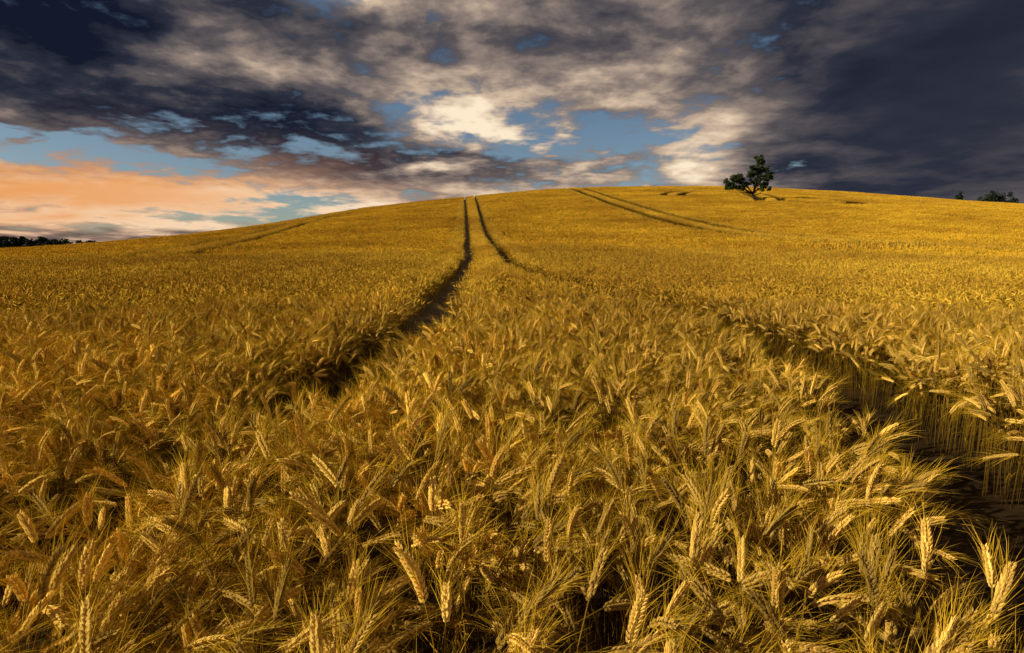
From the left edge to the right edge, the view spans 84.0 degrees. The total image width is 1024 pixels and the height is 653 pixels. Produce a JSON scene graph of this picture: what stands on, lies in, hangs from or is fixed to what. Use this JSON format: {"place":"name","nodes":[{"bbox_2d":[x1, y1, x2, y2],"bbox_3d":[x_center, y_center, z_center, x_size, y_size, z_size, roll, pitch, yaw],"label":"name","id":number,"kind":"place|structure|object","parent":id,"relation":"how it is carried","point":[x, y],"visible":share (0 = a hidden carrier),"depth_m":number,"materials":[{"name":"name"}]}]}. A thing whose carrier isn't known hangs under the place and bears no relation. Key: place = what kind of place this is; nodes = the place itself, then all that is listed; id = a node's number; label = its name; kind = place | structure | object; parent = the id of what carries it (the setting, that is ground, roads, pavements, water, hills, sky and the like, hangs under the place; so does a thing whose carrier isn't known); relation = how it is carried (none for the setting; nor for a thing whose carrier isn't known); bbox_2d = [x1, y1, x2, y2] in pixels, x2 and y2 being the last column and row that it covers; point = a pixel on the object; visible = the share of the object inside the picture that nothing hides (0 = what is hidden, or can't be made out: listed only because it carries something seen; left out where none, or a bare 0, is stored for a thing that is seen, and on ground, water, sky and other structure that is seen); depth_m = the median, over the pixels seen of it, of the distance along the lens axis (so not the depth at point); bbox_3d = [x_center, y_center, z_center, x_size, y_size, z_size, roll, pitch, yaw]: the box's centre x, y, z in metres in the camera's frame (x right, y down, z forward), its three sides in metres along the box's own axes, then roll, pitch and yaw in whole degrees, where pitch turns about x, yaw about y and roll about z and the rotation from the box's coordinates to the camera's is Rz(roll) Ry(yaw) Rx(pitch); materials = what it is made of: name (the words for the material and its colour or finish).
{"place":"outdoors","nodes":[
{"label":"outdoors","id":0,"kind":"place"},
{"bbox_2d":[0,185,1023,652],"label":"wheat field","id":1,"kind":"structure","parent":0,"point":[528,341],"depth_m":2.58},
{"bbox_2d":[0,192,1023,652],"bbox_3d":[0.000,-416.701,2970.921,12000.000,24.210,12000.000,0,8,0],"label":"ground","id":2,"kind":"structure","parent":0,"point":[958,536],"depth_m":3.03,"materials":[{"name":"soil"}]},
{"bbox_2d":[0,235,113,247],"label":"distant trees","id":3,"kind":"object","parent":2,"relation":"on","point":[20,241],"visible":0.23,"depth_m":591.39,"materials":[{"name":"green plant"}]},
{"bbox_2d":[723,154,774,200],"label":"oak tree","id":4,"kind":"object","parent":2,"relation":"on","point":[759,169],"visible":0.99,"depth_m":94.28,"materials":[{"name":"green plant"}]},
{"bbox_2d":[813,241,936,256],"bbox_3d":[18.604,-3.757,29.238,6.376,1.335,2.497,0,8,0],"label":"wheat","id":5,"kind":"object","parent":2,"relation":"on","point":[891,246],"visible":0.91,"depth_m":29.00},
{"bbox_2d":[955,190,1018,202],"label":"distant trees","id":6,"kind":"object","parent":2,"relation":"on","point":[994,198],"visible":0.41,"depth_m":198.29,"materials":[{"name":"green plant"}]},
{"bbox_2d":[0,0,1023,245],"label":"sky","id":7,"kind":"structure","parent":0,"point":[120,119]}
]}

